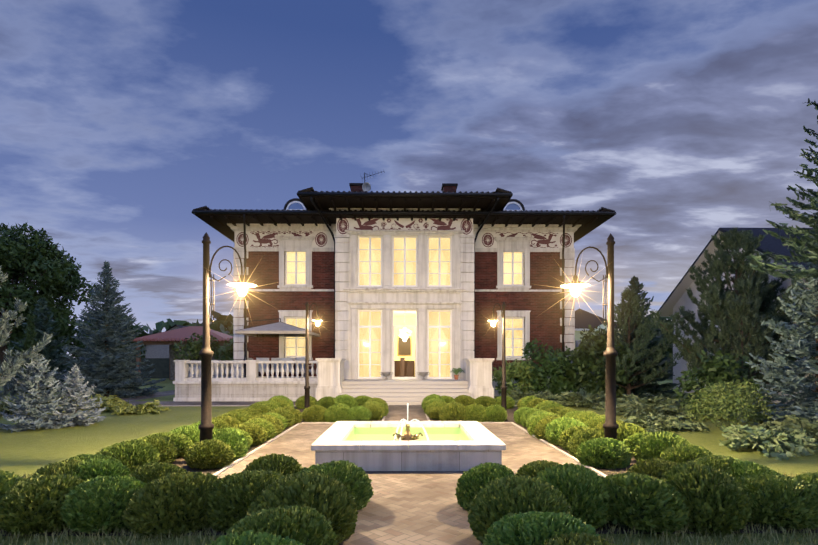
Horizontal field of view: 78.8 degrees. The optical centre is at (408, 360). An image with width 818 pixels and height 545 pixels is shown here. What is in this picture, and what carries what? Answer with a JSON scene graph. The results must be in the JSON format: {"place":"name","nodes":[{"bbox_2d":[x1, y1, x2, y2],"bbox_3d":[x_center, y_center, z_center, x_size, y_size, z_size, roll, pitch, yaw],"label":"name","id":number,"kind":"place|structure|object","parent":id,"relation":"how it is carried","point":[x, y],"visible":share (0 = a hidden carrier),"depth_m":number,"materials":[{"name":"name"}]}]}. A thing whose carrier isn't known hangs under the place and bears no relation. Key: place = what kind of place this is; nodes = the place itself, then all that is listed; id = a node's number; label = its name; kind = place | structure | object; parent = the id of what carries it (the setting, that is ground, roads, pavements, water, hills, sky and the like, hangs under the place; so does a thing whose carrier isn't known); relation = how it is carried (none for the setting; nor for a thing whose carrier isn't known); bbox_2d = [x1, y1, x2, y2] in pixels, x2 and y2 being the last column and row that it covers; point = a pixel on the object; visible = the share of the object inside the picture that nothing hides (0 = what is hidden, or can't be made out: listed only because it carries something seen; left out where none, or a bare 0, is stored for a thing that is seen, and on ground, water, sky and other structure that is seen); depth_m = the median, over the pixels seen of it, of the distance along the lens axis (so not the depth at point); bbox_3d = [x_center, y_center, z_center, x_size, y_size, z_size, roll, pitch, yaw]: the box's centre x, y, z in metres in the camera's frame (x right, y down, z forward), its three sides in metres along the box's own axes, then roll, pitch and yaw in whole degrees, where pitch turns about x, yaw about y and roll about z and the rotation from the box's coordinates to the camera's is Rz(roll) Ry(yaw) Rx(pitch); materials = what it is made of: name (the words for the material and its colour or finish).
{"place":"outdoors","nodes":[
{"label":"outdoors","id":0,"kind":"place"},
{"bbox_2d":[142,324,187,357],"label":"neighbour stone house","id":1,"kind":"structure","parent":0,"point":[157,351],"depth_m":63.63,"materials":[{"name":"grey stone"}]},
{"bbox_2d":[175,384,317,397],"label":"terrace base wall","id":2,"kind":"structure","parent":0,"point":[242,390],"depth_m":20.80,"materials":[{"name":"stone"}]},
{"bbox_2d":[117,390,599,544],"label":"paving","id":3,"kind":"structure","parent":0,"point":[412,508],"depth_m":6.84,"materials":[{"name":"stone"}]},
{"bbox_2d":[134,405,606,477],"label":"paving kerbs","id":4,"kind":"structure","parent":3,"relation":"on","point":[219,472],"depth_m":10.22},
{"bbox_2d":[311,421,505,470],"bbox_3d":[-0.007,1.517,9.176,3.020,0.422,3.020,0,0,-1],"label":"fountain basin","id":5,"kind":"object","parent":3,"relation":"on","point":[482,446],"visible":0.85,"depth_m":7.73,"materials":[{"name":"stone"}]},
{"bbox_2d":[345,427,470,446],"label":"fountain water","id":6,"kind":"structure","parent":5,"relation":"in","point":[386,434],"depth_m":10.21,"materials":[{"name":"yellow liquid"}]},
{"bbox_2d":[286,238,521,376],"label":"curtains","id":7,"kind":"object","parent":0,"point":[376,316],"visible":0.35,"depth_m":22.77,"materials":[{"name":"fabric"}]},
{"bbox_2d":[235,186,573,375],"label":"brick house walls","id":8,"kind":"structure","parent":0,"point":[542,307],"depth_m":23.80,"materials":[{"name":"brick"}]},
{"bbox_2d":[227,208,580,395],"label":"house stone trim","id":9,"kind":"structure","parent":8,"relation":"attached to","point":[352,298],"depth_m":22.56,"materials":[{"name":"stone"}]},
{"bbox_2d":[193,183,614,214],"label":"house roof","id":10,"kind":"structure","parent":8,"relation":"on","point":[498,190],"depth_m":22.06,"materials":[{"name":"tile"}]},
{"bbox_2d":[196,197,611,241],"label":"roof eaves","id":11,"kind":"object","parent":10,"relation":"attached to","point":[587,223],"depth_m":22.26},
{"bbox_2d":[192,171,615,376],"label":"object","id":12,"kind":"object","parent":10,"relation":"attached to","point":[320,213],"visible":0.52,"depth_m":22.03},
{"bbox_2d":[285,201,523,378],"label":"window frames","id":13,"kind":"structure","parent":8,"relation":"in","point":[439,327],"depth_m":22.71,"materials":[{"name":"wood"}]},
{"bbox_2d":[287,203,521,376],"bbox_3d":[-0.164,-3.497,23.831,11.640,8.710,2.130,0,0,-1],"label":"window glass","id":14,"kind":"object","parent":13,"relation":"in","point":[301,271],"visible":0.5,"depth_m":22.78,"materials":[{"name":"glass"}]},
{"bbox_2d":[235,218,573,247],"bbox_3d":[-0.156,-5.937,23.165,16.200,1.170,1.198,0,0,-1],"label":"decorative frieze","id":15,"kind":"object","parent":8,"relation":"attached to","point":[404,222],"visible":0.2,"depth_m":23.69,"materials":[{"name":"paint"}]},
{"bbox_2d":[236,218,571,247],"bbox_3d":[-0.156,-5.934,23.158,16.020,1.335,1.249,0,0,-1],"label":"frieze ornament","id":16,"kind":"object","parent":15,"relation":"attached to","point":[343,225],"visible":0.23,"depth_m":23.68,"materials":[{"name":"paint"}]},
{"bbox_2d":[394,312,415,376],"bbox_3d":[-0.178,-0.747,25.195,4.600,3.250,4.740,0,0,-1],"label":"interior room","id":17,"kind":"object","parent":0,"point":[404,358],"depth_m":27.49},
{"bbox_2d":[0,378,817,544],"bbox_3d":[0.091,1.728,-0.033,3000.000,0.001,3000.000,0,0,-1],"label":"lawn","id":18,"kind":"structure","parent":0,"point":[28,452],"depth_m":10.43,"materials":[{"name":"plant"}]},
{"bbox_2d":[0,469,25,500],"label":"bush","id":19,"kind":"object","parent":18,"relation":"on","point":[8,480],"visible":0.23,"depth_m":5.22,"materials":[{"name":"green plant"}]},
{"bbox_2d":[0,265,51,400],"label":"spruce tree","id":20,"kind":"object","parent":18,"relation":"on","point":[6,368],"visible":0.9,"depth_m":12.30,"materials":[{"name":"green plant"}]},
{"bbox_2d":[19,312,40,393],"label":"thuja column","id":21,"kind":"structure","parent":18,"relation":"on","point":[29,340],"depth_m":24.66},
{"bbox_2d":[1,297,73,392],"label":"dark spruce","id":22,"kind":"object","parent":18,"relation":"on","point":[41,307],"visible":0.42,"depth_m":26.64,"materials":[{"name":"green plant"}]},
{"bbox_2d":[0,353,81,432],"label":"silver spruce","id":23,"kind":"object","parent":18,"relation":"on","point":[35,386],"visible":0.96,"depth_m":12.41,"materials":[{"name":"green plant"}]},
{"bbox_2d":[0,222,99,381],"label":"tree","id":24,"kind":"object","parent":18,"relation":"on","point":[47,266],"visible":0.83,"depth_m":35.59,"materials":[{"name":"green plant"}]},
{"bbox_2d":[46,364,105,426],"bbox_3d":[-8.772,0.946,13.171,1.405,1.684,1.467,0,0,16],"label":"silver spruce","id":25,"kind":"object","parent":18,"relation":"on","point":[78,386],"visible":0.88,"depth_m":13.11,"materials":[{"name":"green plant"}]},
{"bbox_2d":[55,393,130,412],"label":"juniper","id":26,"kind":"object","parent":18,"relation":"on","point":[107,401],"visible":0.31,"depth_m":17.04,"materials":[{"name":"plant"}]},
{"bbox_2d":[46,261,165,397],"bbox_3d":[-13.961,-1.258,23.313,4.808,6.733,4.672,0,0,17],"label":"spruce tree","id":27,"kind":"object","parent":18,"relation":"on","point":[115,377],"visible":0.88,"depth_m":22.87,"materials":[{"name":"green plant"}]},
{"bbox_2d":[7,306,233,357],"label":"tree line","id":28,"kind":"object","parent":18,"relation":"on","point":[167,325],"depth_m":78.87,"materials":[{"name":"green plant"}]},
{"bbox_2d":[95,439,159,471],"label":"bush","id":29,"kind":"object","parent":18,"relation":"on","point":[132,455],"visible":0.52,"depth_m":7.28,"materials":[{"name":"green plant"}]},
{"bbox_2d":[106,400,170,414],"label":"juniper","id":30,"kind":"object","parent":18,"relation":"on","point":[140,409],"visible":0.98,"depth_m":15.87,"materials":[{"name":"plant"}]},
{"bbox_2d":[149,432,193,457],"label":"bush","id":31,"kind":"object","parent":18,"relation":"on","point":[183,442],"visible":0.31,"depth_m":8.70,"materials":[{"name":"green plant"}]},
{"bbox_2d":[126,326,232,379],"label":"pavilion","id":32,"kind":"structure","parent":18,"relation":"on","point":[170,337],"depth_m":38.73,"materials":[{"name":"tile"}]},
{"bbox_2d":[172,333,219,360],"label":"small tree","id":33,"kind":"object","parent":18,"relation":"on","point":[194,347],"visible":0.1,"depth_m":29.51,"materials":[{"name":"green plant"}]},
{"bbox_2d":[198,232,256,440],"bbox_3d":[-3.057,-0.212,8.384,0.985,3.880,0.463,0,0,-1],"label":"lamp post","id":34,"kind":"object","parent":18,"relation":"on","point":[206,425],"visible":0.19,"depth_m":8.33,"materials":[{"name":"metal"}]},
{"bbox_2d":[233,423,267,446],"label":"bush","id":35,"kind":"object","parent":18,"relation":"on","point":[258,434],"visible":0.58,"depth_m":9.90,"materials":[{"name":"green plant"}]},
{"bbox_2d":[302,405,326,421],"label":"bush","id":36,"kind":"object","parent":18,"relation":"on","point":[315,413],"visible":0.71,"depth_m":13.73,"materials":[{"name":"green plant"}]},
{"bbox_2d":[173,358,493,400],"bbox_3d":[-3.239,0.828,25.743,13.230,1.800,11.980,0,0,-1],"label":"terrace stone","id":37,"kind":"object","parent":18,"relation":"on","point":[329,379],"visible":0.73,"depth_m":20.71,"materials":[{"name":"stone"}]},
{"bbox_2d":[189,363,317,377],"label":"balusters","id":38,"kind":"object","parent":37,"relation":"on","point":[195,369],"visible":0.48,"depth_m":20.96,"materials":[{"name":"stone"}]},
{"bbox_2d":[235,318,319,377],"bbox_3d":[-5.992,-0.493,22.203,3.608,2.742,3.017,0,0,-1],"label":"terrace parasol","id":39,"kind":"object","parent":37,"relation":"on","point":[285,329],"depth_m":21.07,"materials":[{"name":"fabric"}]},
{"bbox_2d":[245,358,311,377],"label":"terrace chairs","id":40,"kind":"object","parent":37,"relation":"on","point":[279,365],"visible":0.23,"depth_m":22.27,"materials":[{"name":"grey"}]},
{"bbox_2d":[7,310,661,357],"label":"tree line","id":41,"kind":"object","parent":18,"relation":"on","point":[225,321],"depth_m":164.66,"materials":[{"name":"green plant"}]},
{"bbox_2d":[0,358,672,379],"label":"plot fence","id":42,"kind":"object","parent":18,"relation":"on","point":[161,366],"depth_m":46.71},
{"bbox_2d":[324,403,349,421],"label":"bush","id":43,"kind":"object","parent":18,"relation":"on","point":[336,412],"visible":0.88,"depth_m":13.73,"materials":[{"name":"green plant"}]},
{"bbox_2d":[348,406,371,420],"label":"bush","id":44,"kind":"object","parent":18,"relation":"on","point":[357,413],"visible":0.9,"depth_m":13.79,"materials":[{"name":"green plant"}]},
{"bbox_2d":[339,381,470,404],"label":"terrace stairs","id":45,"kind":"structure","parent":18,"relation":"on","point":[402,392],"depth_m":19.97,"materials":[{"name":"stone"}]},
{"bbox_2d":[0,407,817,535],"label":"hedge soil beds","id":46,"kind":"object","parent":18,"relation":"on","point":[180,462],"depth_m":5.22,"materials":[{"name":"soil"}]},
{"bbox_2d":[0,473,83,535],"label":"bush","id":47,"kind":"object","parent":46,"relation":"on","point":[33,504],"visible":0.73,"depth_m":4.88,"materials":[{"name":"green plant"}]},
{"bbox_2d":[29,459,84,478],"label":"bush","id":48,"kind":"object","parent":46,"relation":"on","point":[66,466],"visible":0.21,"depth_m":5.94,"materials":[{"name":"green plant"}]},
{"bbox_2d":[64,458,130,481],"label":"bush","id":49,"kind":"object","parent":46,"relation":"on","point":[92,468],"visible":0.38,"depth_m":6.10,"materials":[{"name":"green plant"}]},
{"bbox_2d":[59,475,145,533],"bbox_3d":[-3.119,1.506,5.201,0.876,0.606,0.862,5,3,-43],"label":"bush","id":50,"kind":"object","parent":46,"relation":"on","point":[101,503],"visible":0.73,"depth_m":4.92,"materials":[{"name":"green plant"}]},
{"bbox_2d":[136,436,178,463],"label":"bush","id":51,"kind":"object","parent":46,"relation":"on","point":[167,448],"visible":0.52,"depth_m":8.07,"materials":[{"name":"green plant"}]},
{"bbox_2d":[129,461,187,483],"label":"bush","id":52,"kind":"object","parent":46,"relation":"on","point":[148,472],"visible":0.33,"depth_m":6.09,"materials":[{"name":"green plant"}]},
{"bbox_2d":[122,471,221,538],"bbox_3d":[-2.391,1.523,5.211,1.065,0.718,0.900,-4,1,-35],"label":"bush","id":53,"kind":"object","parent":46,"relation":"on","point":[174,503],"visible":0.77,"depth_m":4.88,"materials":[{"name":"green plant"}]},
{"bbox_2d":[169,425,199,443],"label":"bush","id":54,"kind":"object","parent":46,"relation":"on","point":[192,432],"visible":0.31,"depth_m":9.34,"materials":[{"name":"green plant"}]},
{"bbox_2d":[184,439,234,469],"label":"bush","id":55,"kind":"object","parent":46,"relation":"on","point":[206,454],"visible":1,"depth_m":7.82,"materials":[{"name":"green plant"}]},
{"bbox_2d":[199,428,247,460],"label":"bush","id":56,"kind":"object","parent":46,"relation":"on","point":[236,440],"visible":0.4,"depth_m":8.58,"materials":[{"name":"green plant"}]},
{"bbox_2d":[205,469,285,532],"bbox_3d":[-1.648,1.520,5.295,1.065,0.687,0.944,1,7,21],"label":"bush","id":57,"kind":"object","parent":46,"relation":"on","point":[232,497],"visible":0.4,"depth_m":4.99,"materials":[{"name":"green plant"}]},
{"bbox_2d":[206,530,304,544],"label":"bush","id":58,"kind":"object","parent":46,"relation":"on","point":[249,537],"visible":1,"depth_m":3.10,"materials":[{"name":"green plant"}]},
{"bbox_2d":[243,453,303,476],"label":"bush","id":59,"kind":"object","parent":46,"relation":"on","point":[283,464],"visible":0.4,"depth_m":6.14,"materials":[{"name":"green plant"}]},
{"bbox_2d":[226,505,337,544],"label":"bush","id":60,"kind":"object","parent":46,"relation":"on","point":[307,525],"visible":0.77,"depth_m":3.83,"materials":[{"name":"green plant"}]},
{"bbox_2d":[246,471,357,544],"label":"bush","id":61,"kind":"object","parent":46,"relation":"on","point":[327,496],"visible":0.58,"depth_m":4.56,"materials":[{"name":"green plant"}]},
{"bbox_2d":[304,302,322,407],"bbox_3d":[-2.690,0.033,14.088,0.560,3.390,0.295,0,0,-1],"label":"lamp post","id":62,"kind":"object","parent":46,"relation":"on","point":[307,394],"visible":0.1,"depth_m":14.05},
{"bbox_2d":[299,460,373,509],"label":"bush","id":63,"kind":"object","parent":46,"relation":"on","point":[354,478],"visible":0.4,"depth_m":5.69,"materials":[{"name":"green plant"}]},
{"bbox_2d":[465,404,486,421],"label":"bush","id":64,"kind":"object","parent":46,"relation":"on","point":[475,412],"visible":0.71,"depth_m":13.78,"materials":[{"name":"green plant"}]},
{"bbox_2d":[455,462,515,510],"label":"bush","id":65,"kind":"object","parent":46,"relation":"on","point":[471,482],"visible":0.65,"depth_m":5.69,"materials":[{"name":"green plant"}]},
{"bbox_2d":[488,302,507,420],"bbox_3d":[2.550,0.033,14.144,0.560,3.390,0.295,0,0,-1],"label":"lamp post","id":66,"kind":"object","parent":46,"relation":"on","point":[503,394],"visible":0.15,"depth_m":14.10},
{"bbox_2d":[467,474,572,544],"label":"bush","id":67,"kind":"object","parent":46,"relation":"on","point":[495,500],"visible":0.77,"depth_m":4.59,"materials":[{"name":"green plant"}]},
{"bbox_2d":[515,460,561,478],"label":"bush","id":68,"kind":"object","parent":46,"relation":"on","point":[532,469],"visible":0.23,"depth_m":6.25,"materials":[{"name":"green plant"}]},
{"bbox_2d":[483,511,599,544],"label":"bush","id":69,"kind":"object","parent":46,"relation":"on","point":[532,528],"visible":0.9,"depth_m":3.87,"materials":[{"name":"green plant"}]},
{"bbox_2d":[545,417,586,445],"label":"bush","id":70,"kind":"object","parent":46,"relation":"on","point":[555,428],"visible":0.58,"depth_m":10.00,"materials":[{"name":"green plant"}]},
{"bbox_2d":[536,462,610,528],"bbox_3d":[1.726,1.481,5.309,0.922,0.767,0.907,-3,-4,-42],"label":"bush","id":71,"kind":"object","parent":46,"relation":"on","point":[583,490],"visible":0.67,"depth_m":5.00,"materials":[{"name":"green plant"}]},
{"bbox_2d":[539,532,615,544],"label":"bush","id":72,"kind":"object","parent":46,"relation":"on","point":[576,539],"visible":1,"depth_m":3.23,"materials":[{"name":"green plant"}]},
{"bbox_2d":[567,428,603,457],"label":"bush","id":73,"kind":"object","parent":46,"relation":"on","point":[577,439],"visible":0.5,"depth_m":8.71,"materials":[{"name":"green plant"}]},
{"bbox_2d":[576,437,632,469],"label":"bush","id":74,"kind":"object","parent":46,"relation":"on","point":[606,453],"visible":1,"depth_m":7.90,"materials":[{"name":"green plant"}]},
{"bbox_2d":[601,472,688,534],"bbox_3d":[2.420,1.510,5.251,1.061,0.648,1.019,7,-3,1],"label":"bush","id":75,"kind":"object","parent":46,"relation":"on","point":[640,501],"visible":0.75,"depth_m":4.92,"materials":[{"name":"green plant"}]},
{"bbox_2d":[626,458,678,478],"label":"bush","id":76,"kind":"object","parent":46,"relation":"on","point":[656,467],"visible":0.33,"depth_m":6.23,"materials":[{"name":"green plant"}]},
{"bbox_2d":[633,431,690,461],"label":"bush","id":77,"kind":"object","parent":46,"relation":"on","point":[656,444],"visible":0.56,"depth_m":8.03,"materials":[{"name":"green plant"}]},
{"bbox_2d":[660,461,752,535],"bbox_3d":[3.127,1.484,5.289,0.871,0.811,1.050,-8,-4,36],"label":"bush","id":78,"kind":"object","parent":46,"relation":"on","point":[718,501],"visible":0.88,"depth_m":4.93,"materials":[{"name":"green plant"}]},
{"bbox_2d":[690,455,735,476],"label":"bush","id":79,"kind":"object","parent":46,"relation":"on","point":[722,463],"visible":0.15,"depth_m":6.28,"materials":[{"name":"green plant"}]},
{"bbox_2d":[728,460,783,478],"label":"bush","id":80,"kind":"object","parent":46,"relation":"on","point":[744,468],"visible":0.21,"depth_m":6.01,"materials":[{"name":"green plant"}]},
{"bbox_2d":[438,402,467,420],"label":"bush","id":81,"kind":"object","parent":18,"relation":"on","point":[453,411],"visible":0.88,"depth_m":13.81,"materials":[{"name":"green plant"}]},
{"bbox_2d":[485,405,506,421],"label":"bush","id":82,"kind":"object","parent":18,"relation":"on","point":[496,413],"visible":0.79,"depth_m":13.79,"materials":[{"name":"green plant"}]},
{"bbox_2d":[492,359,539,395],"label":"shrub","id":83,"kind":"object","parent":18,"relation":"on","point":[517,369],"visible":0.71,"depth_m":20.89,"materials":[{"name":"green plant"}]},
{"bbox_2d":[514,338,581,395],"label":"shrub","id":84,"kind":"object","parent":18,"relation":"on","point":[553,366],"visible":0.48,"depth_m":21.14,"materials":[{"name":"green plant"}]},
{"bbox_2d":[544,390,604,409],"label":"juniper","id":85,"kind":"object","parent":18,"relation":"on","point":[592,401],"visible":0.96,"depth_m":18.08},
{"bbox_2d":[561,233,618,438],"bbox_3d":[3.098,-0.212,8.449,0.985,3.880,0.463,0,0,-1],"label":"lamp post","id":86,"kind":"object","parent":18,"relation":"on","point":[610,424],"visible":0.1,"depth_m":8.40,"materials":[{"name":"metal"}]},
{"bbox_2d":[561,325,643,396],"bbox_3d":[8.150,0.123,20.992,2.802,3.176,3.360,0,0,43],"label":"shrub","id":87,"kind":"object","parent":18,"relation":"on","point":[582,356],"visible":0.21,"depth_m":20.51,"materials":[{"name":"green plant"}]},
{"bbox_2d":[581,287,681,394],"bbox_3d":[9.220,-0.663,20.776,4.004,4.782,3.376,0,0,30],"label":"tree","id":88,"kind":"object","parent":18,"relation":"on","point":[622,310],"visible":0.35,"depth_m":20.29,"materials":[{"name":"green plant"}]},
{"bbox_2d":[617,423,645,440],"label":"bush","id":89,"kind":"object","parent":18,"relation":"on","point":[624,430],"visible":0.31,"depth_m":9.35,"materials":[{"name":"green plant"}]},
{"bbox_2d":[596,276,680,397],"bbox_3d":[10.720,-1.083,23.652,4.076,5.815,3.907,0,0,24],"label":"dark spruce","id":90,"kind":"object","parent":18,"relation":"on","point":[655,389],"visible":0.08,"depth_m":23.05,"materials":[{"name":"green plant"}]},
{"bbox_2d":[602,398,697,418],"bbox_3d":[7.404,1.512,15.147,2.064,0.599,2.482,0,0,-32],"label":"juniper","id":91,"kind":"object","parent":18,"relation":"on","point":[631,407],"visible":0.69,"depth_m":14.81,"materials":[{"name":"plant"}]},
{"bbox_2d":[616,394,687,411],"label":"juniper","id":92,"kind":"object","parent":18,"relation":"on","point":[671,402],"visible":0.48,"depth_m":17.13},
{"bbox_2d":[619,411,709,431],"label":"juniper","id":93,"kind":"object","parent":18,"relation":"on","point":[654,422],"visible":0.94,"depth_m":12.23,"materials":[{"name":"plant"}]},
{"bbox_2d":[661,443,712,464],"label":"bush","id":94,"kind":"object","parent":18,"relation":"on","point":[677,454],"visible":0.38,"depth_m":7.36,"materials":[{"name":"green plant"}]},
{"bbox_2d":[672,349,760,415],"bbox_3d":[9.076,0.705,14.655,2.132,2.065,2.129,0,0,-40],"label":"broadleaf shrub","id":95,"kind":"object","parent":18,"relation":"on","point":[717,369],"visible":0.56,"depth_m":14.46,"materials":[{"name":"plant"}]},
{"bbox_2d":[684,381,775,426],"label":"yellow shrub","id":96,"kind":"object","parent":18,"relation":"on","point":[722,397],"visible":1,"depth_m":11.87,"materials":[{"name":"green plant"}]},
{"bbox_2d":[650,226,813,388],"bbox_3d":[12.130,-1.579,18.356,5.971,6.613,5.876,0,0,18],"label":"tree","id":97,"kind":"object","parent":18,"relation":"on","point":[734,240],"visible":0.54,"depth_m":18.20,"materials":[{"name":"green plant"}]},
{"bbox_2d":[684,294,805,398],"bbox_3d":[10.546,-0.191,15.711,2.805,3.839,2.905,0,0,12],"label":"tree","id":98,"kind":"object","parent":18,"relation":"on","point":[738,305],"visible":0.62,"depth_m":15.49,"materials":[{"name":"green plant"}]},
{"bbox_2d":[684,259,812,392],"bbox_3d":[13.545,-1.216,19.838,4.251,5.889,4.496,0,0,2],"label":"tree","id":99,"kind":"object","parent":18,"relation":"on","point":[765,304],"visible":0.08,"depth_m":19.18,"materials":[{"name":"green plant"}]},
{"bbox_2d":[719,424,817,460],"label":"juniper","id":100,"kind":"object","parent":18,"relation":"on","point":[780,442],"visible":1,"depth_m":9.30,"materials":[{"name":"plant"}]},
{"bbox_2d":[734,243,817,427],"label":"blue spruce","id":101,"kind":"object","parent":18,"relation":"on","point":[806,385],"visible":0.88,"depth_m":12.04,"materials":[{"name":"green plant"}]},
{"bbox_2d":[736,474,817,529],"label":"hedge bush","id":102,"kind":"object","parent":18,"relation":"on","point":[779,501],"visible":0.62,"depth_m":5.01,"materials":[{"name":"green plant"}]},
{"bbox_2d":[746,98,817,279],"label":"tall spruce","id":103,"kind":"object","parent":18,"relation":"on","point":[796,243],"visible":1,"depth_m":9.89,"materials":[{"name":"green plant"}]},
{"bbox_2d":[750,258,816,391],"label":"conifer tree","id":104,"kind":"object","parent":18,"relation":"on","point":[779,319],"visible":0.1,"depth_m":16.00,"materials":[{"name":"green plant"}]},
{"bbox_2d":[751,414,817,443],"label":"juniper","id":105,"kind":"object","parent":18,"relation":"on","point":[793,421],"visible":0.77,"depth_m":10.57,"materials":[{"name":"plant"}]},
{"bbox_2d":[0,0,817,357],"label":"sky","id":106,"kind":"structure","parent":0,"point":[120,120],"materials":[{"name":"blue"}]},
{"bbox_2d":[574,297,621,350],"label":"house","id":107,"kind":"structure","parent":0,"point":[584,319],"depth_m":63.05,"materials":[{"name":"white"}]},
{"bbox_2d":[657,228,816,406],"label":"white gabled house","id":108,"kind":"structure","parent":0,"point":[678,296],"depth_m":24.33,"materials":[{"name":"grey"}]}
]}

